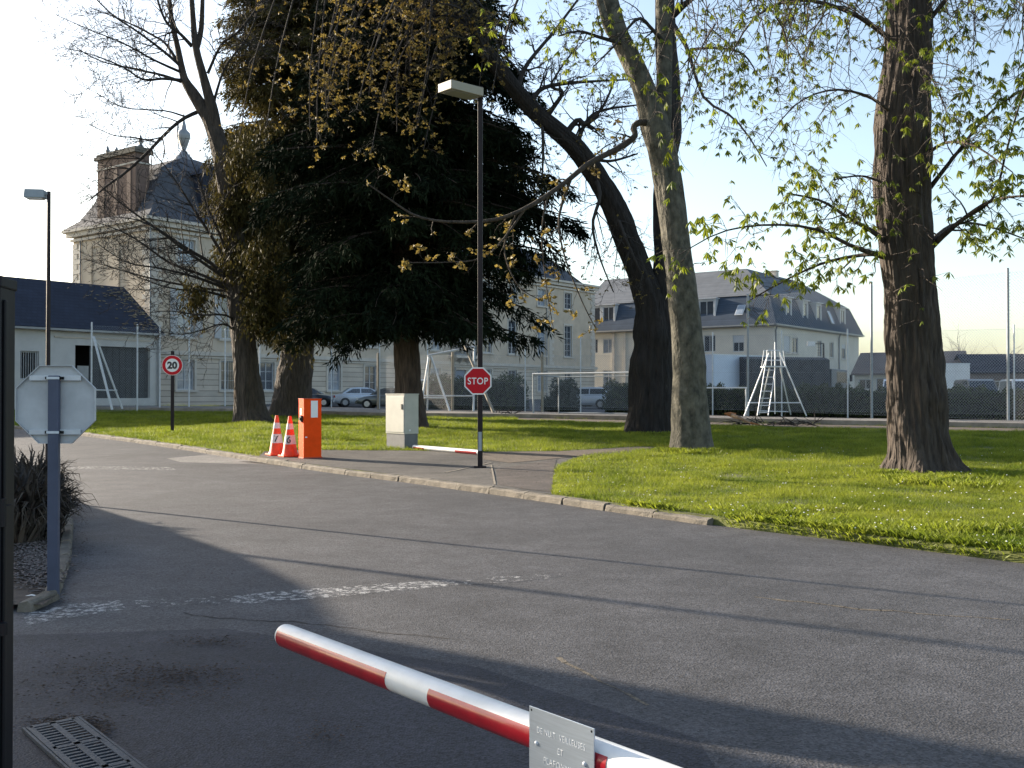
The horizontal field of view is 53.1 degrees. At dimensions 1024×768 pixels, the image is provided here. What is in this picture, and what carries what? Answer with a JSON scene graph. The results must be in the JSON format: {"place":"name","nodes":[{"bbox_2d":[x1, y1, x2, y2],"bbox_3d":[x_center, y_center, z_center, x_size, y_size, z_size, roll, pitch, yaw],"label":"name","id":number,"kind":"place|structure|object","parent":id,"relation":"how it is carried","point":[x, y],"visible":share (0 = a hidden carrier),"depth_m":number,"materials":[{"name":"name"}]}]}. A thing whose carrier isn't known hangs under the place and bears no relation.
{"place":"outdoors","nodes":[
{"label":"outdoors","id":0,"kind":"place"},
{"bbox_2d":[0,275,16,767],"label":"gate","id":1,"kind":"structure","parent":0,"point":[8,287],"depth_m":2.60,"materials":[{"name":"black metal"}]},
{"bbox_2d":[13,522,63,604],"bbox_3d":[-7.758,1.744,13.072,4.087,0.001,13.363,0,-1,-38],"label":"planting bed","id":2,"kind":"object","parent":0,"point":[21,594],"visible":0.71,"depth_m":8.46,"materials":[{"name":"soil"}]},
{"bbox_2d":[14,448,44,480],"bbox_3d":[-6.717,1.280,13.422,1.423,0.926,1.327,0,-1,0],"label":"strap plant","id":3,"kind":"object","parent":2,"relation":"on","point":[15,460],"visible":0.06,"depth_m":13.68,"materials":[{"name":"green plant"}]},
{"bbox_2d":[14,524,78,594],"bbox_3d":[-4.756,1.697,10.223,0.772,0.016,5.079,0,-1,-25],"label":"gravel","id":4,"kind":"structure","parent":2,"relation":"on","point":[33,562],"depth_m":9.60,"materials":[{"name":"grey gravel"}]},
{"bbox_2d":[14,444,83,487],"bbox_3d":[-6.571,1.248,13.904,1.478,0.998,1.560,0,-1,0],"label":"strap plant","id":5,"kind":"object","parent":2,"relation":"on","point":[29,463],"visible":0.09,"depth_m":14.02,"materials":[{"name":"green plant"}]},
{"bbox_2d":[14,456,89,542],"bbox_3d":[-5.441,1.220,11.194,1.517,1.000,1.541,0,-1,24],"label":"strap plant","id":6,"kind":"object","parent":2,"relation":"on","point":[30,517],"visible":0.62,"depth_m":11.00,"materials":[{"name":"green plant"}]},
{"bbox_2d":[15,365,95,596],"bbox_3d":[-3.719,0.797,8.320,0.636,1.897,0.084,0,-1,-3],"label":"stop sign","id":7,"kind":"object","parent":2,"relation":"on","point":[55,406],"visible":0.97,"depth_m":8.35,"materials":[{"name":"grey metal"}]},
{"bbox_2d":[14,463,98,535],"bbox_3d":[-5.462,1.315,11.717,1.385,0.821,1.353,0,-1,0],"label":"strap plant","id":8,"kind":"object","parent":2,"relation":"on","point":[62,519],"visible":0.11,"depth_m":11.76,"materials":[{"name":"green plant"}]},
{"bbox_2d":[260,447,654,493],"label":"pavement","id":9,"kind":"structure","parent":0,"point":[431,464],"depth_m":22.75,"materials":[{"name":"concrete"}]},
{"bbox_2d":[265,415,282,455],"bbox_3d":[-5.835,1.269,25.413,0.460,0.980,0.460,0,-1,-30],"label":"traffic cone","id":10,"kind":"object","parent":9,"relation":"on","point":[276,446],"visible":0.85,"depth_m":25.30,"materials":[{"name":"plastic"}]},
{"bbox_2d":[278,416,298,456],"bbox_3d":[-5.400,1.271,24.909,0.460,0.980,0.460,0,-1,-30],"label":"traffic cone","id":11,"kind":"object","parent":9,"relation":"on","point":[289,448],"visible":0.99,"depth_m":24.80,"materials":[{"name":"plastic"}]},
{"bbox_2d":[298,398,321,457],"bbox_3d":[-4.856,1.055,24.486,0.525,1.418,0.390,0,-1,-31],"label":"barrier housing","id":12,"kind":"object","parent":9,"relation":"on","point":[309,427],"visible":1,"depth_m":24.34,"materials":[{"name":"orange paint"}]},
{"bbox_2d":[412,445,477,454],"bbox_3d":[-1.710,1.694,26.457,0.121,0.150,2.707,1,-1,-43],"label":"barrier boom","id":13,"kind":"object","parent":9,"relation":"on","point":[454,450],"visible":0.88,"depth_m":26.34,"materials":[{"name":"white paint"}]},
{"bbox_2d":[438,79,485,467],"bbox_3d":[-0.961,-2.275,21.425,1.133,8.065,0.440,1,-1,-41],"label":"lamp post","id":14,"kind":"object","parent":9,"relation":"on","point":[458,89],"visible":1,"depth_m":21.61,"materials":[{"name":"black metal"}]},
{"bbox_2d":[464,367,491,394],"bbox_3d":[-0.719,-0.063,21.578,0.574,0.574,0.051,0,-1,0],"label":"stop sign","id":15,"kind":"object","parent":14,"relation":"attached to","point":[477,380],"visible":1,"depth_m":21.56,"materials":[{"name":"metal"}]},
{"bbox_2d":[478,432,481,450],"bbox_3d":[-0.674,1.209,21.581,0.070,0.400,0.004,0,-1,0],"label":"access door","id":16,"kind":"structure","parent":14,"relation":"in","point":[479,433],"depth_m":21.58,"materials":[{"name":"grey paint"}]},
{"bbox_2d":[497,459,556,491],"bbox_3d":[0.236,1.739,20.197,1.217,0.035,7.790,0,-1,3],"label":"pavement patch","id":17,"kind":"object","parent":9,"relation":"on","point":[540,478],"visible":0.98,"depth_m":19.44,"materials":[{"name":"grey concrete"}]},
{"bbox_2d":[0,0,1023,354],"label":"sky","id":18,"kind":"structure","parent":0,"point":[31,133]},
{"bbox_2d":[13,429,1023,767],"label":"road","id":19,"kind":"structure","parent":0,"point":[681,627],"depth_m":8.25,"materials":[{"name":"grey asphalt"}]},
{"bbox_2d":[23,189,50,459],"bbox_3d":[-7.357,-0.611,15.894,0.395,4.808,0.199,0,-1,-8],"label":"lamp post","id":20,"kind":"object","parent":19,"relation":"on","point":[35,194],"visible":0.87,"depth_m":15.89,"materials":[{"name":"black metal"}]},
{"bbox_2d":[17,514,73,611],"bbox_3d":[-5.241,1.758,11.693,0.472,0.152,8.396,0,-1,-24],"label":"bed edging","id":21,"kind":"object","parent":19,"relation":"on","point":[26,605],"visible":0.4,"depth_m":9.11,"materials":[{"name":"concrete"}]},
{"bbox_2d":[23,600,125,624],"bbox_3d":[-3.376,1.740,7.865,0.500,0.001,0.873,-1,-1,43],"label":"road marking","id":22,"kind":"object","parent":19,"relation":"on","point":[59,612],"visible":1,"depth_m":7.83,"materials":[{"name":"white paint"}]},
{"bbox_2d":[68,466,175,469],"bbox_3d":[-8.718,1.871,22.804,3.077,0.011,0.766,0,-1,9],"label":"road marking","id":23,"kind":"object","parent":19,"relation":"on","point":[124,468],"visible":1,"depth_m":22.67,"materials":[{"name":"white paint"}]},
{"bbox_2d":[129,596,229,609],"bbox_3d":[-2.651,1.742,8.192,0.777,0.001,0.368,0,-1,-20],"label":"road marking","id":24,"kind":"object","parent":19,"relation":"on","point":[137,604],"visible":1,"depth_m":8.20,"materials":[{"name":"paint"}]},
{"bbox_2d":[13,501,362,746],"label":"leaf litter","id":25,"kind":"object","parent":19,"relation":"on","point":[96,725],"visible":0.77,"depth_m":5.82,"materials":[{"name":"brown plant"}]},
{"bbox_2d":[167,454,264,463],"bbox_3d":[-7.233,1.860,25.311,2.089,0.051,4.113,0,-1,-39],"label":"gutter patch","id":26,"kind":"object","parent":19,"relation":"on","point":[210,458],"visible":0.64,"depth_m":25.34,"materials":[{"name":"grey asphalt"}]},
{"bbox_2d":[184,612,449,638],"bbox_3d":[-1.454,1.734,7.385,2.235,0.001,0.127,0,-1,20],"label":"road crack","id":27,"kind":"object","parent":19,"relation":"on","point":[326,624],"visible":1,"depth_m":7.35,"materials":[{"name":"black asphalt"}]},
{"bbox_2d":[230,580,460,603],"bbox_3d":[-1.313,1.748,8.699,2.148,0.001,0.426,0,-1,-24],"label":"road marking","id":28,"kind":"object","parent":19,"relation":"on","point":[274,596],"visible":1,"depth_m":8.62,"materials":[{"name":"white paint"}]},
{"bbox_2d":[13,629,714,767],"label":"road patch","id":29,"kind":"object","parent":19,"relation":"on","point":[396,730],"visible":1,"depth_m":5.39,"materials":[{"name":"grey asphalt"}]},
{"bbox_2d":[22,716,147,767],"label":"drain grate","id":30,"kind":"object","parent":29,"relation":"on","point":[59,745],"visible":1,"depth_m":4.77,"materials":[{"name":"metal"}]},
{"bbox_2d":[14,426,713,524],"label":"kerb","id":31,"kind":"structure","parent":19,"relation":"on","point":[575,502],"depth_m":17.91,"materials":[{"name":"concrete"}]},
{"bbox_2d":[275,624,681,767],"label":"barrier","id":32,"kind":"object","parent":19,"relation":"on","point":[549,739],"visible":1,"depth_m":2.56,"materials":[{"name":"red paint"},{"name":"white paint"},{"name":"aluminium"}]},
{"bbox_2d":[451,573,562,584],"bbox_3d":[-0.005,1.753,9.214,1.055,0.001,0.333,0,-1,-26],"label":"road marking","id":33,"kind":"object","parent":19,"relation":"on","point":[507,579],"visible":1,"depth_m":9.18,"materials":[{"name":"paint"}]},
{"bbox_2d":[115,436,1023,562],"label":"lawn edge","id":34,"kind":"object","parent":19,"relation":"on","point":[1015,557],"visible":0.35,"depth_m":11.35,"materials":[{"name":"grass"}]},
{"bbox_2d":[617,499,1023,560],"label":"edge grass","id":35,"kind":"structure","parent":34,"relation":"on","point":[657,505],"depth_m":11.56,"materials":[{"name":"green plant"}]},
{"bbox_2d":[555,657,648,704],"bbox_3d":[0.499,1.719,5.962,0.055,0.001,1.089,0,-1,-23],"label":"road crack","id":36,"kind":"object","parent":19,"relation":"on","point":[561,659],"visible":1,"depth_m":6.04,"materials":[{"name":"black asphalt"}]},
{"bbox_2d":[758,597,1010,619],"bbox_3d":[2.799,1.739,7.907,1.895,0.001,0.158,0,-1,27],"label":"road crack","id":37,"kind":"object","parent":19,"relation":"on","point":[871,609],"visible":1,"depth_m":7.90,"materials":[{"name":"black asphalt"}]},
{"bbox_2d":[14,408,1023,552],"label":"lawn","id":38,"kind":"structure","parent":0,"point":[780,459],"depth_m":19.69,"materials":[{"name":"plant"}]},
{"bbox_2d":[93,336,122,409],"bbox_3d":[-22.784,-0.608,57.655,1.351,4.113,1.828,0,-1,0],"label":"climbing frame","id":39,"kind":"object","parent":38,"relation":"on","point":[96,343],"visible":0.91,"depth_m":57.16,"materials":[{"name":"metal"}]},
{"bbox_2d":[20,0,323,422],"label":"bare tree","id":40,"kind":"object","parent":38,"relation":"on","point":[241,267],"visible":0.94,"depth_m":43.91,"materials":[{"name":"brown plant"}]},
{"bbox_2d":[162,351,182,430],"bbox_3d":[-11.980,0.279,36.123,0.710,2.880,0.105,0,-1,-8],"label":"speed limit sign","id":41,"kind":"object","parent":38,"relation":"on","point":[172,364],"visible":1,"depth_m":36.10,"materials":[{"name":"metal"}]},
{"bbox_2d":[195,0,347,416],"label":"conifer","id":42,"kind":"object","parent":38,"relation":"on","point":[292,386],"visible":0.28,"depth_m":50.51,"materials":[{"name":"green plant"}]},
{"bbox_2d":[385,394,418,448],"bbox_3d":[-3.009,1.008,27.981,0.525,1.490,0.870,1,-1,-43],"label":"electric cabinet","id":43,"kind":"object","parent":38,"relation":"on","point":[401,420],"visible":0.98,"depth_m":27.73,"materials":[{"name":"grey metal"}]},
{"bbox_2d":[240,0,591,428],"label":"conifer","id":44,"kind":"object","parent":38,"relation":"on","point":[364,289],"visible":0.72,"depth_m":37.48,"materials":[{"name":"green plant"}]},
{"bbox_2d":[219,0,681,432],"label":"leaning tree","id":45,"kind":"object","parent":38,"relation":"on","point":[650,376],"visible":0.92,"depth_m":35.27,"materials":[{"name":"dark bark"},{"name":"twig"},{"name":"leaves"}]},
{"bbox_2d":[96,407,1023,427],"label":"court edging","id":46,"kind":"object","parent":38,"relation":"on","point":[867,423],"visible":0.34,"depth_m":47.64,"materials":[{"name":"concrete"}]},
{"bbox_2d":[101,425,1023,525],"bbox_3d":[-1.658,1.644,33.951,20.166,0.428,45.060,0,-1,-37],"label":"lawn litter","id":47,"kind":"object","parent":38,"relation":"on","point":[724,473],"visible":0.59,"depth_m":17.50,"materials":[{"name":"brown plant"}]},
{"bbox_2d":[146,414,1023,536],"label":"weeds","id":48,"kind":"object","parent":38,"relation":"on","point":[947,479],"visible":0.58,"depth_m":17.30,"materials":[{"name":"green plant"}]},
{"bbox_2d":[366,0,829,449],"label":"pale tree","id":49,"kind":"object","parent":38,"relation":"on","point":[690,423],"visible":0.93,"depth_m":27.21,"materials":[{"name":"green plant"}]},
{"bbox_2d":[519,418,1023,430],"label":"bare strip","id":50,"kind":"object","parent":38,"relation":"on","point":[862,426],"visible":0.36,"depth_m":41.41,"materials":[{"name":"brown soil"}]},
{"bbox_2d":[718,403,827,426],"bbox_3d":[10.838,1.448,41.478,4.799,1.405,4.156,0,-1,0],"label":"brushwood","id":51,"kind":"object","parent":38,"relation":"on","point":[784,422],"visible":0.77,"depth_m":41.29,"materials":[{"name":"brown plant"}]},
{"bbox_2d":[724,412,758,424],"bbox_3d":[9.316,1.398,41.116,0.460,0.510,2.552,0,-1,-16],"label":"broken branch","id":52,"kind":"object","parent":51,"relation":"on","point":[732,415],"visible":0.91,"depth_m":41.51,"materials":[{"name":"brown wood"}]},
{"bbox_2d":[559,447,1023,542],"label":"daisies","id":53,"kind":"object","parent":38,"relation":"on","point":[835,497],"visible":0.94,"depth_m":14.61,"materials":[{"name":"white plant"}]},
{"bbox_2d":[616,0,1023,473],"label":"chestnut tree","id":54,"kind":"object","parent":38,"relation":"on","point":[917,400],"visible":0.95,"depth_m":20.28,"materials":[{"name":"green plant"}]},
{"bbox_2d":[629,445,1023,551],"bbox_3d":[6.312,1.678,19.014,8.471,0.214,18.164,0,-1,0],"label":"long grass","id":55,"kind":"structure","parent":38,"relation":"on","point":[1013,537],"depth_m":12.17,"materials":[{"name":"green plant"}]},
{"bbox_2d":[96,405,1023,422],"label":"sports court","id":56,"kind":"object","parent":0,"point":[379,410],"visible":0.57,"depth_m":50.37,"materials":[{"name":"grey asphalt"}]},
{"bbox_2d":[91,322,279,411],"bbox_3d":[-19.191,-0.831,63.437,0.104,5.556,14.828,0,-1,37],"label":"chain link fence","id":57,"kind":"object","parent":56,"relation":"on","point":[189,375],"visible":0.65,"depth_m":61.20,"materials":[{"name":"metal"}]},
{"bbox_2d":[423,345,494,412],"bbox_3d":[-2.852,-0.292,54.155,5.878,3.621,1.996,0,-1,33],"label":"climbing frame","id":58,"kind":"object","parent":56,"relation":"on","point":[426,382],"visible":0.76,"depth_m":54.65,"materials":[{"name":"metal"}]},
{"bbox_2d":[377,352,628,411],"bbox_3d":[0.240,-0.025,55.520,15.999,3.513,1.728,0,-1,8],"label":"chain link fence","id":59,"kind":"object","parent":56,"relation":"on","point":[452,368],"visible":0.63,"depth_m":55.50,"materials":[{"name":"metal"}]},
{"bbox_2d":[532,372,628,413],"bbox_3d":[3.915,0.439,49.121,6.600,1.988,0.973,0,-1,37],"label":"goal frame","id":60,"kind":"object","parent":56,"relation":"on","point":[538,374],"visible":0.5,"depth_m":50.07,"materials":[{"name":"grey paint"}]},
{"bbox_2d":[707,387,746,415],"bbox_3d":[9.089,0.807,48.002,3.749,1.323,0.470,0,-1,19],"label":"small goal frame","id":61,"kind":"object","parent":56,"relation":"on","point":[733,387],"visible":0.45,"depth_m":47.69,"materials":[{"name":"metal"}]},
{"bbox_2d":[744,342,806,415],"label":"ladder tower","id":62,"kind":"structure","parent":56,"relation":"on","point":[764,366],"depth_m":46.67,"materials":[{"name":"metal"}]},
{"bbox_2d":[747,268,1023,419],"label":"chain link fence","id":63,"kind":"object","parent":56,"relation":"on","point":[1007,351],"visible":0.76,"depth_m":47.95,"materials":[{"name":"grey metal"}]},
{"bbox_2d":[483,447,653,462],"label":"path","id":64,"kind":"structure","parent":0,"point":[510,457],"depth_m":25.51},
{"bbox_2d":[212,399,970,419],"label":"parking yard","id":65,"kind":"structure","parent":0,"point":[537,402],"depth_m":67.80,"materials":[{"name":"grey asphalt"}]},
{"bbox_2d":[312,388,332,406],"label":"parked car","id":66,"kind":"object","parent":65,"relation":"on","point":[325,399],"visible":0.27,"depth_m":74.26,"materials":[{"name":"paint"}]},
{"bbox_2d":[332,387,385,406],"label":"parked car","id":67,"kind":"object","parent":65,"relation":"on","point":[347,402],"visible":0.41,"depth_m":74.02,"materials":[{"name":"silver metal"}]},
{"bbox_2d":[355,388,394,407],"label":"parked car","id":68,"kind":"object","parent":65,"relation":"on","point":[368,401],"visible":0.43,"depth_m":69.75,"materials":[{"name":"grey paint"}]},
{"bbox_2d":[421,370,529,410],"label":"hedge","id":69,"kind":"object","parent":65,"relation":"on","point":[460,405],"visible":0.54,"depth_m":66.14,"materials":[{"name":"green plant"}]},
{"bbox_2d":[539,395,552,410],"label":"shrub","id":70,"kind":"object","parent":65,"relation":"on","point":[546,402],"visible":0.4,"depth_m":63.80,"materials":[{"name":"green plant"}]},
{"bbox_2d":[547,377,579,411],"bbox_3d":[3.279,0.653,63.611,1.666,2.318,1.890,0,-1,33],"label":"shrub","id":71,"kind":"object","parent":65,"relation":"on","point":[567,403],"visible":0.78,"depth_m":63.17,"materials":[{"name":"green plant"}]},
{"bbox_2d":[576,387,606,408],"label":"parked car","id":72,"kind":"object","parent":65,"relation":"on","point":[590,400],"visible":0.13,"depth_m":69.10,"materials":[{"name":"silver metal"}]},
{"bbox_2d":[600,377,627,412],"bbox_3d":[7.453,0.713,60.879,4.255,2.309,1.790,0,-1,33],"label":"hedge","id":73,"kind":"object","parent":65,"relation":"on","point":[613,402],"visible":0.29,"depth_m":61.06,"materials":[{"name":"green plant"}]},
{"bbox_2d":[705,354,770,388],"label":"lorry","id":74,"kind":"object","parent":65,"relation":"on","point":[727,378],"visible":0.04,"depth_m":81.83,"materials":[{"name":"white paint"}]},
{"bbox_2d":[707,381,829,416],"bbox_3d":[13.170,0.814,57.097,9.315,2.144,1.703,0,-1,33],"label":"hedge","id":75,"kind":"object","parent":65,"relation":"on","point":[739,410],"visible":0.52,"depth_m":55.97,"materials":[{"name":"green plant"}]},
{"bbox_2d":[740,357,851,389],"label":"lorry","id":76,"kind":"object","parent":65,"relation":"on","point":[743,377],"visible":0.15,"depth_m":82.98,"materials":[{"name":"grey paint"}]},
{"bbox_2d":[851,351,966,390],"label":"workshop","id":77,"kind":"structure","parent":65,"relation":"on","point":[882,369],"depth_m":121.66,"materials":[{"name":"tile"}]},
{"bbox_2d":[824,382,1023,419],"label":"hedge","id":78,"kind":"object","parent":65,"relation":"on","point":[968,407],"visible":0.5,"depth_m":50.69,"materials":[{"name":"green plant"}]},
{"bbox_2d":[945,363,969,388],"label":"lorry","id":79,"kind":"object","parent":65,"relation":"on","point":[960,372],"visible":0.11,"depth_m":92.89,"materials":[{"name":"white paint"}]},
{"bbox_2d":[953,379,998,391],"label":"parked car","id":80,"kind":"object","parent":65,"relation":"on","point":[987,384],"visible":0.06,"depth_m":67.00,"materials":[{"name":"grey paint"}]},
{"bbox_2d":[954,354,1023,387],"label":"garage block","id":81,"kind":"structure","parent":65,"relation":"on","point":[978,367],"depth_m":113.68,"materials":[{"name":"tile"}]},
{"bbox_2d":[998,379,1023,391],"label":"parked car","id":82,"kind":"object","parent":65,"relation":"on","point":[1011,385],"visible":0.02,"depth_m":67.38,"materials":[{"name":"silver metal"}]},
{"bbox_2d":[217,408,1020,552],"bbox_3d":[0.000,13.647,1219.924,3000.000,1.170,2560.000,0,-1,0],"label":"ground","id":83,"kind":"structure","parent":0,"point":[710,415],"depth_m":56.19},
{"bbox_2d":[4,276,165,409],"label":"annex","id":84,"kind":"object","parent":83,"relation":"on","point":[74,314],"visible":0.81,"depth_m":67.18,"materials":[{"name":"paint"}]},
{"bbox_2d":[20,351,36,378],"bbox_3d":[-29.799,-1.149,62.981,0.090,1.749,1.173,0,-1,37],"label":"window","id":85,"kind":"structure","parent":84,"relation":"in","point":[26,371],"depth_m":62.96,"materials":[{"name":"grey glass"}]},
{"bbox_2d":[77,366,88,380],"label":"door panel","id":86,"kind":"structure","parent":84,"relation":"in","point":[84,370],"depth_m":65.95,"materials":[{"name":"metal"}]},
{"bbox_2d":[62,108,601,405],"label":"stone mansion","id":87,"kind":"structure","parent":83,"relation":"on","point":[564,291],"depth_m":79.16,"materials":[{"name":"stone"}]},
{"bbox_2d":[177,360,192,389],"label":"window","id":88,"kind":"structure","parent":87,"relation":"in","point":[184,377],"depth_m":76.47,"materials":[{"name":"grey glass"}]},
{"bbox_2d":[178,290,193,336],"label":"window","id":89,"kind":"structure","parent":87,"relation":"in","point":[180,320],"depth_m":76.49,"materials":[{"name":"grey glass"}]},
{"bbox_2d":[178,239,193,263],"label":"window","id":90,"kind":"structure","parent":87,"relation":"in","point":[191,242],"depth_m":76.80,"materials":[{"name":"grey glass"}]},
{"bbox_2d":[222,293,230,338],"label":"window","id":91,"kind":"structure","parent":87,"relation":"in","point":[224,305],"depth_m":79.51,"materials":[{"name":"grey glass"}]},
{"bbox_2d":[221,361,232,389],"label":"window","id":92,"kind":"structure","parent":87,"relation":"in","point":[222,387],"depth_m":79.69,"materials":[{"name":"grey glass"}]},
{"bbox_2d":[260,362,272,389],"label":"window","id":93,"kind":"structure","parent":87,"relation":"in","point":[269,384],"depth_m":82.66,"materials":[{"name":"grey glass"}]},
{"bbox_2d":[328,364,339,390],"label":"window","id":94,"kind":"structure","parent":87,"relation":"in","point":[334,372],"depth_m":88.53,"materials":[{"name":"grey glass"}]},
{"bbox_2d":[365,365,375,390],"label":"window","id":95,"kind":"structure","parent":87,"relation":"in","point":[371,384],"depth_m":92.01,"materials":[{"name":"grey glass"}]},
{"bbox_2d":[509,320,515,353],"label":"window","id":96,"kind":"structure","parent":87,"relation":"in","point":[511,325],"depth_m":108.84,"materials":[{"name":"grey glass"}]},
{"bbox_2d":[538,323,544,355],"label":"window","id":97,"kind":"structure","parent":87,"relation":"in","point":[541,335],"depth_m":113.21,"materials":[{"name":"grey glass"}]},
{"bbox_2d":[538,289,544,305],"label":"window","id":98,"kind":"structure","parent":87,"relation":"in","point":[541,292],"depth_m":113.12,"materials":[{"name":"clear glass"}]},
{"bbox_2d":[565,326,570,356],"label":"window","id":99,"kind":"structure","parent":87,"relation":"in","point":[567,328],"depth_m":117.14,"materials":[{"name":"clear glass"}]},
{"bbox_2d":[565,293,570,308],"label":"window","id":100,"kind":"structure","parent":87,"relation":"in","point":[567,295],"depth_m":117.20,"materials":[{"name":"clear glass"}]},
{"bbox_2d":[331,324,1023,419],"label":"chain link fence","id":101,"kind":"object","parent":83,"relation":"on","point":[847,356],"visible":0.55,"depth_m":56.07,"materials":[{"name":"metal"}]},
{"bbox_2d":[595,269,864,388],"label":"mansard block","id":102,"kind":"structure","parent":83,"relation":"on","point":[723,309],"depth_m":124.05,"materials":[{"name":"pale render"},{"name":"blue slate"},{"name":"glass"}]},
{"bbox_2d":[603,339,611,352],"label":"window","id":103,"kind":"structure","parent":102,"relation":"in","point":[606,342],"depth_m":128.47,"materials":[{"name":"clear glass"}]},
{"bbox_2d":[704,335,715,351],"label":"window","id":104,"kind":"structure","parent":102,"relation":"in","point":[709,339],"depth_m":119.98,"materials":[{"name":"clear glass"}]},
{"bbox_2d":[733,335,743,351],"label":"window","id":105,"kind":"structure","parent":102,"relation":"in","point":[738,348],"depth_m":117.72,"materials":[{"name":"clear glass"}]},
{"bbox_2d":[784,336,789,352],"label":"window","id":106,"kind":"structure","parent":102,"relation":"in","point":[785,337],"depth_m":118.38,"materials":[{"name":"grey glass"}]},
{"bbox_2d":[942,323,986,353],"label":"bare tree","id":107,"kind":"object","parent":83,"relation":"on","point":[959,342],"visible":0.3,"depth_m":150.65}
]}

